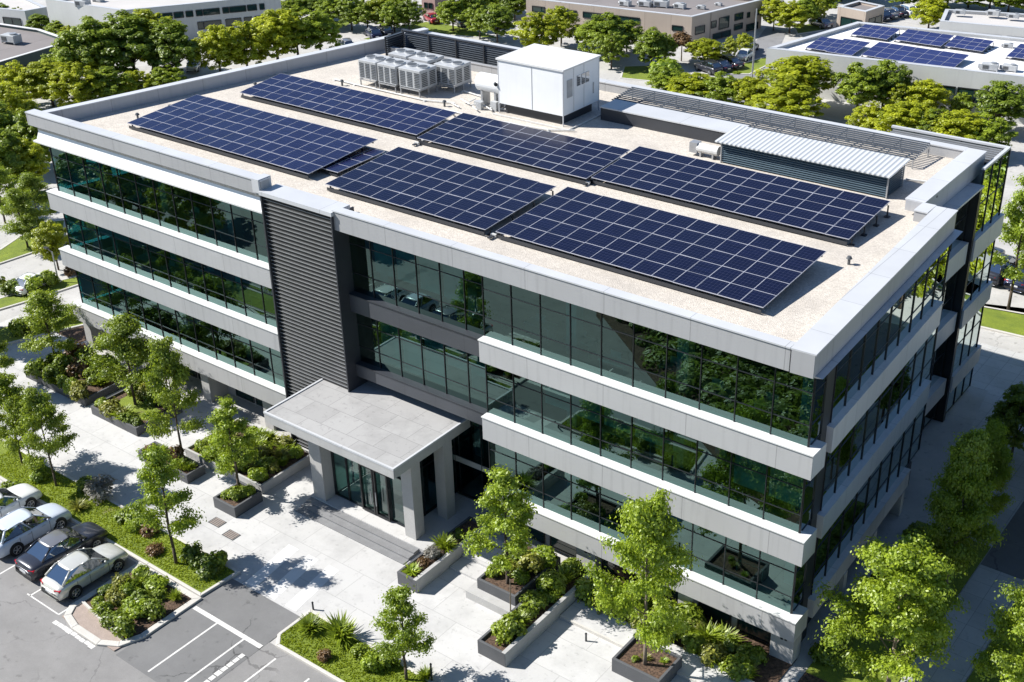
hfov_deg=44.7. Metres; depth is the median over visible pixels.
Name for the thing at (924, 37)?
solar array
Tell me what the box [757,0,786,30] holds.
tree
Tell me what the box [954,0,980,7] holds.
tree
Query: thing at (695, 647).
shrub
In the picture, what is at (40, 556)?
parked car
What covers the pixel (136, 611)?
shrub
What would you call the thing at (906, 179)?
roof pipe
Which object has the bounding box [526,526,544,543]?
window
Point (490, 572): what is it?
shrub
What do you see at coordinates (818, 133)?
slatted rack
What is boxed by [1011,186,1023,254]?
tree
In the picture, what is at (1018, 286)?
parked car
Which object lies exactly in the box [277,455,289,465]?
shrub
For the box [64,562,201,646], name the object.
kerb
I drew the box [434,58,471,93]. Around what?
condenser unit
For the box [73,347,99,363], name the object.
shrub
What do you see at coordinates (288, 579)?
crossing stripe
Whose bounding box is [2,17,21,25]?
window
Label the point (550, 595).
shrub
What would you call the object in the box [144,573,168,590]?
shrub
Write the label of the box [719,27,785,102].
road
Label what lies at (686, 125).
roof duct
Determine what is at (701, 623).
shrub
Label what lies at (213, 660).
bay line
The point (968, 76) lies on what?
white building
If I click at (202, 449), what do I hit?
shrub
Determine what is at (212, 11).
window
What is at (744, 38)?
tree
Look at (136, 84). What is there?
tree
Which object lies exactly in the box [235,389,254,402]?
window
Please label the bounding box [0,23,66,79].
grey roofed shed
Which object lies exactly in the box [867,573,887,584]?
shrub
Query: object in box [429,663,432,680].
bollard
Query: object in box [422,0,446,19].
pink building
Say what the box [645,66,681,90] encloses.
tree
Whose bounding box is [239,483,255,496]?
shrub
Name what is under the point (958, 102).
tree
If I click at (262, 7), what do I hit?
window
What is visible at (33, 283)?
shrub
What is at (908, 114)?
tree
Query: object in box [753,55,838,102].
tree
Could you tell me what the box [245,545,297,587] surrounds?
crossing stripe
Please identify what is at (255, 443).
shrub
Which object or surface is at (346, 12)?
tree
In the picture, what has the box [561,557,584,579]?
shrub
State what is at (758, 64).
lawn
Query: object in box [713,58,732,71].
parked car
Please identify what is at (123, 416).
shrub
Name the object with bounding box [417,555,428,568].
shrub
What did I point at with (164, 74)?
tree
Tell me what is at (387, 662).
shrub
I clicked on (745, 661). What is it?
shrub
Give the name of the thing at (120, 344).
tree
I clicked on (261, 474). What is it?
shrub
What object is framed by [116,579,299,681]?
parking apron
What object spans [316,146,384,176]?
solar array
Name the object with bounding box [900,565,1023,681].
side walk
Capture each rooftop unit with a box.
[0,32,22,43]
[74,0,90,6]
[618,0,631,6]
[637,0,652,7]
[652,0,669,7]
[673,2,686,9]
[696,5,705,9]
[953,9,965,14]
[978,61,998,71]
[985,9,1000,16]
[999,63,1017,72]
[1001,42,1013,48]
[1006,13,1019,18]
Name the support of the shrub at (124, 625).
on the planting bed at (142, 624)
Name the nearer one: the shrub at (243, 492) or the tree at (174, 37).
the shrub at (243, 492)
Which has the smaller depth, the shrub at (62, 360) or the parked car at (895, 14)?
the shrub at (62, 360)
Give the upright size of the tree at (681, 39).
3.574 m
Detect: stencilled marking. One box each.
[52,620,94,648]
[204,654,244,681]
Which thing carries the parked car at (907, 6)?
on the ground at (930, 458)
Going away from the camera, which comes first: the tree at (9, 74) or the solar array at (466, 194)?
the solar array at (466, 194)
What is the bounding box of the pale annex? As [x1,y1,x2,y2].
[0,0,48,28]
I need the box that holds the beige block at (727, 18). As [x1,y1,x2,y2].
[526,0,762,45]
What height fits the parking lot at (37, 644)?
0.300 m
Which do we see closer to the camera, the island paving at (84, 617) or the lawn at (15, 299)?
the island paving at (84, 617)
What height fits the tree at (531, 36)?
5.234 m
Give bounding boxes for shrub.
[0,278,18,294]
[0,479,23,488]
[8,317,29,336]
[23,274,42,292]
[23,356,47,378]
[28,467,47,483]
[40,269,60,286]
[41,362,67,382]
[45,351,62,365]
[46,373,64,384]
[53,352,74,374]
[56,374,67,388]
[62,266,75,276]
[62,377,76,394]
[63,342,87,354]
[63,378,77,383]
[65,495,90,511]
[66,357,88,376]
[69,366,81,377]
[69,377,89,401]
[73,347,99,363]
[74,475,94,493]
[82,368,97,377]
[84,373,97,385]
[84,474,116,505]
[90,372,108,385]
[90,596,104,607]
[94,352,120,372]
[94,397,106,406]
[94,601,113,616]
[96,583,111,595]
[98,400,106,414]
[99,609,112,629]
[102,396,120,417]
[104,585,119,605]
[106,609,121,626]
[108,404,137,420]
[109,571,134,587]
[110,589,127,607]
[110,612,135,639]
[111,574,132,587]
[112,365,128,380]
[113,504,131,523]
[115,406,127,414]
[118,412,133,423]
[119,577,141,596]
[121,595,142,613]
[122,512,145,533]
[124,380,147,396]
[126,598,148,618]
[130,416,142,426]
[130,587,151,599]
[131,563,149,577]
[133,569,151,587]
[135,382,149,401]
[139,522,160,538]
[140,574,153,588]
[141,598,165,621]
[143,388,160,401]
[144,395,156,407]
[144,542,163,556]
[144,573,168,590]
[151,586,167,600]
[160,402,172,409]
[165,587,182,602]
[166,444,186,460]
[171,456,192,468]
[179,540,202,567]
[181,460,197,470]
[188,552,219,581]
[194,439,207,451]
[201,445,213,461]
[201,449,217,461]
[204,435,212,444]
[206,550,227,572]
[215,450,231,464]
[220,488,229,499]
[227,485,244,501]
[228,455,247,474]
[236,487,246,498]
[239,447,250,457]
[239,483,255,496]
[245,462,258,471]
[247,467,258,476]
[248,436,269,448]
[248,467,268,481]
[250,426,267,434]
[251,456,259,467]
[253,443,273,456]
[257,440,272,449]
[258,455,279,470]
[262,429,278,440]
[268,460,280,473]
[270,434,281,445]
[272,441,295,450]
[272,445,292,459]
[273,432,295,446]
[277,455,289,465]
[288,444,303,458]
[294,609,324,635]
[316,648,332,662]
[317,610,356,650]
[349,642,370,659]
[360,650,384,672]
[377,653,402,668]
[400,562,421,578]
[415,665,435,681]
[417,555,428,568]
[422,545,442,559]
[429,530,458,552]
[454,528,464,539]
[484,564,501,577]
[490,620,512,645]
[499,610,527,637]
[501,550,525,562]
[502,558,518,577]
[511,567,530,584]
[514,608,531,627]
[516,550,544,574]
[519,589,548,614]
[519,602,536,618]
[531,544,557,569]
[536,570,567,596]
[541,588,559,603]
[548,563,575,585]
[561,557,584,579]
[573,574,602,607]
[592,582,618,614]
[618,599,643,623]
[628,616,641,628]
[631,655,639,662]
[632,594,653,609]
[637,608,659,624]
[639,597,651,610]
[640,652,653,660]
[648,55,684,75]
[651,597,677,611]
[653,626,685,640]
[659,656,669,663]
[677,600,704,632]
[681,631,704,652]
[684,617,708,631]
[684,632,708,653]
[688,616,726,648]
[694,638,725,667]
[698,640,726,667]
[705,619,745,649]
[717,654,751,681]
[722,633,741,655]
[729,653,754,679]
[736,642,765,664]
[745,664,758,678]
[748,646,768,665]
[808,639,837,666]
[828,620,853,649]
[843,602,863,619]
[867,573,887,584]
[902,522,923,535]
[906,525,925,540]
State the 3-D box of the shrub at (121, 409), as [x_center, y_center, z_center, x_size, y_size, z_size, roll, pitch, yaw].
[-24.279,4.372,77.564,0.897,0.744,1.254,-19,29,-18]
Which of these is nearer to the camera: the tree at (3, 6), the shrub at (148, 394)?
the shrub at (148, 394)
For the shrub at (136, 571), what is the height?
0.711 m
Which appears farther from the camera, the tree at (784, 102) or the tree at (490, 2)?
the tree at (490, 2)
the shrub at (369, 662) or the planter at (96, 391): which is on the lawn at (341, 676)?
the shrub at (369, 662)
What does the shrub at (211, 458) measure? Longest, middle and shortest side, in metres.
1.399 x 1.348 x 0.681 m
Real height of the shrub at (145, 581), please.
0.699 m
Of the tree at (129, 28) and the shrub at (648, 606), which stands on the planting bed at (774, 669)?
the shrub at (648, 606)
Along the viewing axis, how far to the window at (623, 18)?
154.04 m
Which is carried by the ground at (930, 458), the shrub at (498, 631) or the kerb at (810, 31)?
the kerb at (810, 31)
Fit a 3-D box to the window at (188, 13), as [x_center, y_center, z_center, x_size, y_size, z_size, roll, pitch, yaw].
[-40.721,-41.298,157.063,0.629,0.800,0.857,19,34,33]
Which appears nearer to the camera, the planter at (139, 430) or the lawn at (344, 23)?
the planter at (139, 430)
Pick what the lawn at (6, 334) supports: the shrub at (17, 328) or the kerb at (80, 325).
the shrub at (17, 328)
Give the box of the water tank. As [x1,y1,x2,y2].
[475,72,503,106]
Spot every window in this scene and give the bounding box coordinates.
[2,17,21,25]
[157,12,172,18]
[173,11,183,18]
[179,364,197,377]
[185,10,193,16]
[195,9,202,15]
[197,21,203,29]
[203,8,219,15]
[203,20,221,28]
[222,7,229,13]
[225,17,241,26]
[229,5,246,12]
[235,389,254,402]
[244,16,251,20]
[247,4,256,10]
[255,398,262,406]
[259,3,264,9]
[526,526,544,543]
[532,5,544,12]
[550,536,575,557]
[577,75,579,85]
[581,73,584,83]
[583,11,604,19]
[586,71,588,81]
[602,559,631,581]
[615,15,639,24]
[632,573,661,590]
[664,589,677,603]
[672,25,682,31]
[695,25,704,34]
[699,601,731,626]
[711,20,716,28]
[712,29,730,39]
[718,15,729,29]
[734,12,743,20]
[734,22,742,30]
[737,619,770,644]
[746,22,758,31]
[840,16,861,25]
[868,15,882,23]
[912,82,955,99]
[956,87,990,102]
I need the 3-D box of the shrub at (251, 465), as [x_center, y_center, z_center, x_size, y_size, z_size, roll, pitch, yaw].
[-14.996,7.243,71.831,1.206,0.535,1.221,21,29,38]
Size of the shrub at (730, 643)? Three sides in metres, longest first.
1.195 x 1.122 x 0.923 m
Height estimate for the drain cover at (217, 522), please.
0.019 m
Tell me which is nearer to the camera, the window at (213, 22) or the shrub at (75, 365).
the shrub at (75, 365)
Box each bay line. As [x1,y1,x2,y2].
[27,594,57,614]
[148,623,217,671]
[184,639,243,681]
[244,658,275,681]
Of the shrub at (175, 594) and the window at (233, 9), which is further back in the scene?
the window at (233, 9)
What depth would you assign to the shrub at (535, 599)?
60.09 m
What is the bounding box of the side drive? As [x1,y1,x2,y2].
[980,501,1023,579]
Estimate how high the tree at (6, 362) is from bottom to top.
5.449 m
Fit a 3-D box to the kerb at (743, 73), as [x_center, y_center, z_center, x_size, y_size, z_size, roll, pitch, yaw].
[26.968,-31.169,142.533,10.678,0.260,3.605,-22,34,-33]
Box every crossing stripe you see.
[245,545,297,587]
[265,555,317,598]
[286,565,338,610]
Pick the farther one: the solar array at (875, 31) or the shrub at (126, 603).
the solar array at (875, 31)
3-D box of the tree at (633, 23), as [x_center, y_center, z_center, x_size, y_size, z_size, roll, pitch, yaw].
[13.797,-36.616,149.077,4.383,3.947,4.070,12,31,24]
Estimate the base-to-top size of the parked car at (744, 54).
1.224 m
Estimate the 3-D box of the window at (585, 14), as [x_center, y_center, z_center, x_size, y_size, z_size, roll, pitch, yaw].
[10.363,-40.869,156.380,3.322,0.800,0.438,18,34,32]
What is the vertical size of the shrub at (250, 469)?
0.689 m
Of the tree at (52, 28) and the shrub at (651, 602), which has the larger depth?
the tree at (52, 28)
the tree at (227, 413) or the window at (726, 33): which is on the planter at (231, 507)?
the tree at (227, 413)
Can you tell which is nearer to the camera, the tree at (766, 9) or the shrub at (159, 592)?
the shrub at (159, 592)
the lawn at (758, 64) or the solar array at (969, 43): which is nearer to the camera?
the solar array at (969, 43)
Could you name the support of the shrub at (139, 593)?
on the planting bed at (142, 624)
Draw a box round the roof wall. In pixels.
[388,46,497,74]
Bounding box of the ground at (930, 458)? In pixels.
[0,0,1023,681]
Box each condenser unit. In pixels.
[358,54,391,87]
[377,57,411,92]
[388,48,422,59]
[398,61,437,97]
[408,52,443,64]
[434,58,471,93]
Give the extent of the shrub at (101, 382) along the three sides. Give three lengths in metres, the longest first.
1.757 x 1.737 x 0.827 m
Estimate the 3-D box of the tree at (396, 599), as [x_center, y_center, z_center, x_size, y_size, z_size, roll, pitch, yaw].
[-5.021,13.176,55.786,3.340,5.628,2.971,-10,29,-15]
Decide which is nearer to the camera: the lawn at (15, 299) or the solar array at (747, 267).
the solar array at (747, 267)
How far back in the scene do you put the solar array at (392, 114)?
79.97 m
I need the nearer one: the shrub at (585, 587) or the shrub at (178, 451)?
the shrub at (585, 587)
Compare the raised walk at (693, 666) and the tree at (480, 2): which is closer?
the raised walk at (693, 666)
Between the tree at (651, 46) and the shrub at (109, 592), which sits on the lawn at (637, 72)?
the tree at (651, 46)
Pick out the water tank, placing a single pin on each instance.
(486, 84)
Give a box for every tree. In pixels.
[0,2,8,7]
[0,60,42,99]
[0,82,42,120]
[0,101,25,139]
[0,128,41,188]
[0,166,18,222]
[0,188,49,247]
[0,276,5,287]
[0,334,16,375]
[0,370,24,462]
[0,393,46,469]
[1,109,49,171]
[5,170,56,226]
[6,205,46,240]
[8,288,80,353]
[9,137,51,180]
[11,382,79,485]
[13,58,80,106]
[24,13,49,29]
[30,219,69,269]
[37,61,106,106]
[39,29,100,76]
[44,20,62,33]
[58,25,72,33]
[65,15,133,70]
[77,310,158,404]
[81,66,133,99]
[94,9,158,73]
[117,70,161,92]
[118,8,181,67]
[124,443,206,563]
[139,333,208,447]
[142,17,200,76]
[142,65,186,87]
[191,24,248,71]
[199,396,264,486]
[226,20,278,65]
[243,8,310,59]
[280,6,327,54]
[281,0,308,16]
[298,0,322,12]
[300,11,342,49]
[312,0,345,23]
[332,0,362,30]
[350,0,379,27]
[366,0,395,23]
[367,582,436,680]
[375,0,407,32]
[394,0,425,29]
[432,0,471,31]
[459,464,543,584]
[461,0,487,25]
[464,3,486,37]
[475,4,515,42]
[476,0,500,8]
[500,0,525,19]
[507,11,568,46]
[544,5,580,46]
[571,23,596,47]
[574,12,638,56]
[578,484,702,664]
[592,30,632,68]
[619,20,644,51]
[632,26,670,68]
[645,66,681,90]
[656,32,677,59]
[665,72,716,98]
[672,30,695,60]
[684,37,727,60]
[695,71,748,103]
[721,36,738,55]
[727,76,766,105]
[735,33,753,49]
[744,80,830,117]
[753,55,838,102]
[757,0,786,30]
[768,0,810,32]
[792,0,820,27]
[808,529,971,681]
[811,0,829,18]
[818,0,840,10]
[830,61,888,118]
[845,100,891,129]
[868,101,936,131]
[871,59,914,107]
[880,83,919,110]
[888,0,916,3]
[902,78,953,108]
[909,0,949,27]
[915,108,953,132]
[921,428,1009,588]
[928,108,989,141]
[944,0,960,5]
[950,92,973,111]
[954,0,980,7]
[961,113,1017,145]
[965,80,1023,125]
[966,577,1023,681]
[972,418,1016,516]
[974,0,1002,8]
[985,381,1023,456]
[990,0,1022,11]
[992,172,1023,309]
[1009,0,1023,8]
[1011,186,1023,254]
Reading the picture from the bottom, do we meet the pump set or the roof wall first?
the pump set
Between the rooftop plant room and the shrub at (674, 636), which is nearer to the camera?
the shrub at (674, 636)
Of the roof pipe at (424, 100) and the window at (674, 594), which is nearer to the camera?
the window at (674, 594)
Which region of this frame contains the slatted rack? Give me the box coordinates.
[611,87,930,168]
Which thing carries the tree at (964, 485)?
on the lawn at (820, 671)
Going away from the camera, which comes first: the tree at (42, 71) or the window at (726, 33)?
the tree at (42, 71)
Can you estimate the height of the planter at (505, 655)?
0.830 m
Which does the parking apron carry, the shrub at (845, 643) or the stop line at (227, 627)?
the stop line at (227, 627)
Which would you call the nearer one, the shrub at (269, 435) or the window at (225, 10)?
the shrub at (269, 435)
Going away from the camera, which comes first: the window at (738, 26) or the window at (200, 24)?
the window at (738, 26)
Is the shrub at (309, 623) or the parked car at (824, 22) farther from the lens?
the parked car at (824, 22)
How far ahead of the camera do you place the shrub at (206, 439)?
74.38 m
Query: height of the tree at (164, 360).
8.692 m
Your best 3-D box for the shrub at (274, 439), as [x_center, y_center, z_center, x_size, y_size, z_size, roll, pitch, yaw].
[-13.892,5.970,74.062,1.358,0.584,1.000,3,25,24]
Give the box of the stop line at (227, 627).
[192,606,262,647]
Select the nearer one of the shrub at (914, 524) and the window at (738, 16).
the shrub at (914, 524)
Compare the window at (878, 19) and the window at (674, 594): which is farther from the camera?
the window at (878, 19)
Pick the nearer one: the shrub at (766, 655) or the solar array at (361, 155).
the shrub at (766, 655)
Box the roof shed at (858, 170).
[715,125,909,198]
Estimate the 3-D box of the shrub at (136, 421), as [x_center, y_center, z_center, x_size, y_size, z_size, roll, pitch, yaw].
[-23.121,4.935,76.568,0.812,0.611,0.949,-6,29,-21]
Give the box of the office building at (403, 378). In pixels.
[25,28,1010,664]
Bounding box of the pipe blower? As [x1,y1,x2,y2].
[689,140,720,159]
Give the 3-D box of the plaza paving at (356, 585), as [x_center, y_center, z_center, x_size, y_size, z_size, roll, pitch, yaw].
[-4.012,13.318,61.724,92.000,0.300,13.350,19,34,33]
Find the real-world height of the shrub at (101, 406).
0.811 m
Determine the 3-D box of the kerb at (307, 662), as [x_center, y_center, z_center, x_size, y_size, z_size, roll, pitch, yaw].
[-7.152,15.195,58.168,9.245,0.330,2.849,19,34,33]
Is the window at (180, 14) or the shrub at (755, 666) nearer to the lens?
the shrub at (755, 666)
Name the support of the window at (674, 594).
in the office building at (403, 378)
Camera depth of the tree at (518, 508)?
59.38 m
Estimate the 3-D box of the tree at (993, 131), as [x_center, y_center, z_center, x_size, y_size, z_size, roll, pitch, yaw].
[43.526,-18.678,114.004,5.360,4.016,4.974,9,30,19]
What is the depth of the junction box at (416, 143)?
74.36 m
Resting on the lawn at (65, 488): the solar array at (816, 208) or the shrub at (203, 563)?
the shrub at (203, 563)
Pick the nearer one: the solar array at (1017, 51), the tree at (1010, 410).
the tree at (1010, 410)
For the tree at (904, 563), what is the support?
on the lawn at (820, 671)
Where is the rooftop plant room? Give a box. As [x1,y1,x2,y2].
[493,43,600,128]
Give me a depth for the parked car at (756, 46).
148.35 m
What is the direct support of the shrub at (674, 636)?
on the planting bed at (774, 669)
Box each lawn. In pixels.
[0,220,63,261]
[0,277,77,307]
[0,318,82,342]
[0,441,234,592]
[1,190,46,204]
[119,395,161,419]
[280,613,425,681]
[335,20,349,25]
[398,22,501,38]
[622,66,682,79]
[726,57,765,72]
[796,24,830,32]
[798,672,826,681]
[806,520,990,681]
[966,600,1023,681]
[981,304,1023,335]
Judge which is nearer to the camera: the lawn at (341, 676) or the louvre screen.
the lawn at (341, 676)
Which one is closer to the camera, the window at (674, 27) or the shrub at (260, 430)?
the shrub at (260, 430)
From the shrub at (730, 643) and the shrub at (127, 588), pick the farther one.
the shrub at (127, 588)
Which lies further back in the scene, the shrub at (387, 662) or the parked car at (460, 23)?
the parked car at (460, 23)
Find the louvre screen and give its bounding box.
[384,29,517,65]
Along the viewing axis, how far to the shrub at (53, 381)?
81.36 m
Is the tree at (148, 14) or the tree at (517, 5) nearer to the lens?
the tree at (148, 14)
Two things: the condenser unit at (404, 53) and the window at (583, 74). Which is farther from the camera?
the condenser unit at (404, 53)
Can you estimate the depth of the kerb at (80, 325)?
88.61 m
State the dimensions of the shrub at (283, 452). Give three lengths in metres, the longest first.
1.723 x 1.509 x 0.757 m
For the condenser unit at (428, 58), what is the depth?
84.85 m
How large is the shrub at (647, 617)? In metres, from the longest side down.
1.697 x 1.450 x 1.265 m
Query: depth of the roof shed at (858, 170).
67.41 m
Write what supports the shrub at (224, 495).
in the planter at (231, 507)
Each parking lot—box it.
[0,483,334,681]
[298,13,428,53]
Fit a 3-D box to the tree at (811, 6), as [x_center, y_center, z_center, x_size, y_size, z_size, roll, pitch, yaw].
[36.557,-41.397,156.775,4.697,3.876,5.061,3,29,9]
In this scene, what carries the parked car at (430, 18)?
on the parking lot at (356, 34)
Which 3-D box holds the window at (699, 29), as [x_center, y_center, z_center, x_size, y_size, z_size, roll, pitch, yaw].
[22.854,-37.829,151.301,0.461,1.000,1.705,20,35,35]
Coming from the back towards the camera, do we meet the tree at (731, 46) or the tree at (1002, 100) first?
the tree at (731, 46)
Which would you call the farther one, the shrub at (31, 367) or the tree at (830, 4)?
the tree at (830, 4)
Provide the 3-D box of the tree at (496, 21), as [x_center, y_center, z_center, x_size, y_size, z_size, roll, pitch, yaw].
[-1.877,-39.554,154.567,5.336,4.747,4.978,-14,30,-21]
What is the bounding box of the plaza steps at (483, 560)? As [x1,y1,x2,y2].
[462,536,504,567]
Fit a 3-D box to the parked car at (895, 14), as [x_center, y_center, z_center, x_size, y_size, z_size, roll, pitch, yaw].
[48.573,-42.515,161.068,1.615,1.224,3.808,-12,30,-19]
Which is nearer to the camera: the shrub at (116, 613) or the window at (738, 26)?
the shrub at (116, 613)
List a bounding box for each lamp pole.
[43,246,60,281]
[751,9,756,77]
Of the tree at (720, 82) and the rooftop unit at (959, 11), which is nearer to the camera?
the tree at (720, 82)
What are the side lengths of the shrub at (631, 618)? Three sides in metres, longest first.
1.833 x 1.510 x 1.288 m
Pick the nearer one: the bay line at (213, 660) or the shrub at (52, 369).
the bay line at (213, 660)
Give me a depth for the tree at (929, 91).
122.70 m
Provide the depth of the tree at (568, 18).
150.62 m
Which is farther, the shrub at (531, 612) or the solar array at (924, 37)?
the solar array at (924, 37)
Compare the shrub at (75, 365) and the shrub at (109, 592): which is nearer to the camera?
the shrub at (109, 592)
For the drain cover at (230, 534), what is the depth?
67.28 m
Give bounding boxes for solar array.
[128,94,377,178]
[240,73,456,140]
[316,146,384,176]
[325,147,555,235]
[417,113,629,185]
[496,187,825,313]
[591,146,889,246]
[805,37,846,53]
[826,39,869,55]
[850,24,900,41]
[861,42,968,66]
[894,29,953,48]
[943,36,993,53]
[1005,44,1023,60]
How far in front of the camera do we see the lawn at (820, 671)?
58.30 m
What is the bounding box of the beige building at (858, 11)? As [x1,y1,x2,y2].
[836,0,884,27]
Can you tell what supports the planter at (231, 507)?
on the plaza paving at (356, 585)
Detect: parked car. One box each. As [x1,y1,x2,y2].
[0,483,41,517]
[0,503,71,557]
[11,272,45,295]
[14,522,107,580]
[40,543,127,601]
[186,60,200,71]
[338,38,353,45]
[364,26,381,38]
[378,24,393,36]
[423,12,440,23]
[451,17,468,27]
[694,59,722,74]
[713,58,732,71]
[718,53,733,57]
[723,55,744,68]
[736,48,752,61]
[741,42,758,49]
[808,16,832,28]
[883,9,891,20]
[884,7,899,18]
[891,5,908,16]
[900,3,917,15]
[989,253,1019,285]
[994,246,1005,253]
[1004,263,1023,292]
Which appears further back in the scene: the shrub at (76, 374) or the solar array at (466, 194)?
the shrub at (76, 374)
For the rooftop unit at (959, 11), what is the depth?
149.22 m
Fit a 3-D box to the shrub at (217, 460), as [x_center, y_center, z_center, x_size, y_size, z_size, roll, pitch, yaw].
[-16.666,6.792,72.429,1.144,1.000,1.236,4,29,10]
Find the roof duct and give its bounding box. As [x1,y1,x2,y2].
[600,99,749,144]
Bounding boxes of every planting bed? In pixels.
[55,315,85,342]
[85,573,190,638]
[579,574,796,681]
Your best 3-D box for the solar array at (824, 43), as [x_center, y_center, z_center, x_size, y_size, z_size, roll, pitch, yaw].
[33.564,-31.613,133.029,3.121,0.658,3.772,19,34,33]
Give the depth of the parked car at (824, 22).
156.79 m
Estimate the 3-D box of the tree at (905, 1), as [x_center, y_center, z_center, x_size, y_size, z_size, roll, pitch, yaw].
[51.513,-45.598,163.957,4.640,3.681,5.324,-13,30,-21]
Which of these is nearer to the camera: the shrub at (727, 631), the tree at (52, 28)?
the shrub at (727, 631)
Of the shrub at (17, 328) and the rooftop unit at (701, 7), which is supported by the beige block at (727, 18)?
the rooftop unit at (701, 7)
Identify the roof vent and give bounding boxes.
[846,255,851,264]
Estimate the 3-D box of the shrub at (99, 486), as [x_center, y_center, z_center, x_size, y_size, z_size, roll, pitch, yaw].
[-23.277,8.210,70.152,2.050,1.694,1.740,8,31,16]
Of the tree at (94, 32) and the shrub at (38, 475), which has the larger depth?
the tree at (94, 32)
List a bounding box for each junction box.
[412,139,426,145]
[487,227,501,238]
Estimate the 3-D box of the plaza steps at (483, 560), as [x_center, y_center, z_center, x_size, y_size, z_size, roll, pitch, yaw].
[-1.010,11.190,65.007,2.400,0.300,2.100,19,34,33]
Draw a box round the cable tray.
[582,178,596,184]
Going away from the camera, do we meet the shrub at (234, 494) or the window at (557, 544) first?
the window at (557, 544)
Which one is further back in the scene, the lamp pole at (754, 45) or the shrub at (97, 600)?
the lamp pole at (754, 45)
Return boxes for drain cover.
[208,517,226,527]
[222,529,240,540]
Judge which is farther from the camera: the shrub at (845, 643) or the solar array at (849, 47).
the solar array at (849, 47)
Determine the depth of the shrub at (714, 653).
57.29 m
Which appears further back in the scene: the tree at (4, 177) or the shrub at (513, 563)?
the tree at (4, 177)
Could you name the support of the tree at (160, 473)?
on the lawn at (65, 488)
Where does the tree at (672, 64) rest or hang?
on the ground at (930, 458)
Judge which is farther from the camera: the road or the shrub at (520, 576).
the road
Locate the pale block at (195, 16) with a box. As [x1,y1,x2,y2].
[46,0,280,40]
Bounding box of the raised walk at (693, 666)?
[561,600,748,681]
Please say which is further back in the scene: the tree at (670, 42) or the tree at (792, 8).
the tree at (792, 8)
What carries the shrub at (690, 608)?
on the planting bed at (774, 669)
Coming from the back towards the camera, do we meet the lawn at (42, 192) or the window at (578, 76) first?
the lawn at (42, 192)
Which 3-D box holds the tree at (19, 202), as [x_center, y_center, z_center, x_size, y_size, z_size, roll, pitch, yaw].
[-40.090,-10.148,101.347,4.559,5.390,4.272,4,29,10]
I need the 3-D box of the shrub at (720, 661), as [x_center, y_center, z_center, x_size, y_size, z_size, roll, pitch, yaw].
[9.294,14.509,57.670,1.727,0.685,2.089,-10,28,-27]
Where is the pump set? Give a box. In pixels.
[451,98,505,110]
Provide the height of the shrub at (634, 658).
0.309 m
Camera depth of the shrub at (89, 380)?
81.06 m
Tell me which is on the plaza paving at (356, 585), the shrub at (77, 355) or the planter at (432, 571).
the planter at (432, 571)
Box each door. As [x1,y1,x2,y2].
[358,464,375,514]
[372,470,390,521]
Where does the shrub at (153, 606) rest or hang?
on the planting bed at (142, 624)
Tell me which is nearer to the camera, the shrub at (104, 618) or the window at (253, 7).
the shrub at (104, 618)
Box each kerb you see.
[0,219,65,264]
[0,276,77,310]
[0,318,82,343]
[0,439,239,596]
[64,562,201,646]
[82,600,123,640]
[276,609,432,681]
[395,21,506,39]
[560,615,699,681]
[577,599,753,681]
[620,65,691,80]
[705,56,765,74]
[794,24,832,33]
[981,306,1023,338]
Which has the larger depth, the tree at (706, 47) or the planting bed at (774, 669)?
the tree at (706, 47)
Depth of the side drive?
64.30 m
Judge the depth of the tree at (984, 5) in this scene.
162.02 m
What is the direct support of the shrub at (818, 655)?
on the lawn at (820, 671)
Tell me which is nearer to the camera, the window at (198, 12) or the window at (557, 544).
the window at (557, 544)
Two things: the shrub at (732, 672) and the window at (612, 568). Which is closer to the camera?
the shrub at (732, 672)
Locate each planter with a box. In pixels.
[27,348,132,406]
[91,388,182,436]
[138,441,205,483]
[184,418,309,493]
[213,481,262,517]
[397,516,483,592]
[466,542,560,615]
[477,569,592,666]
[612,635,681,681]
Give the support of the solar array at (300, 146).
on the office building at (403, 378)
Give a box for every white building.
[765,21,1023,123]
[939,9,1023,37]
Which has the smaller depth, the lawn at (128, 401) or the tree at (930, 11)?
the lawn at (128, 401)
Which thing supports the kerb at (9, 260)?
on the ground at (930, 458)
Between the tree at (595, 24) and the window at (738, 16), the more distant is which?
the window at (738, 16)
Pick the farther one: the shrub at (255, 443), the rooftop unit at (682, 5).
the rooftop unit at (682, 5)
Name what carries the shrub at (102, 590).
on the planting bed at (142, 624)
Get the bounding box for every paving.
[0,315,804,681]
[62,604,122,650]
[925,342,1023,546]
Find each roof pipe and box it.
[333,79,454,103]
[444,109,574,131]
[461,90,480,96]
[903,178,925,181]
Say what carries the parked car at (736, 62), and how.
on the ground at (930, 458)
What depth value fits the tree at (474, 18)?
155.50 m
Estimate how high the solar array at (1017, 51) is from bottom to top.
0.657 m
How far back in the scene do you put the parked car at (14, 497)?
69.50 m
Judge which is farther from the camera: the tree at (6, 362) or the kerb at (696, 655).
the tree at (6, 362)
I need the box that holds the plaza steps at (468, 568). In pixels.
[450,557,486,580]

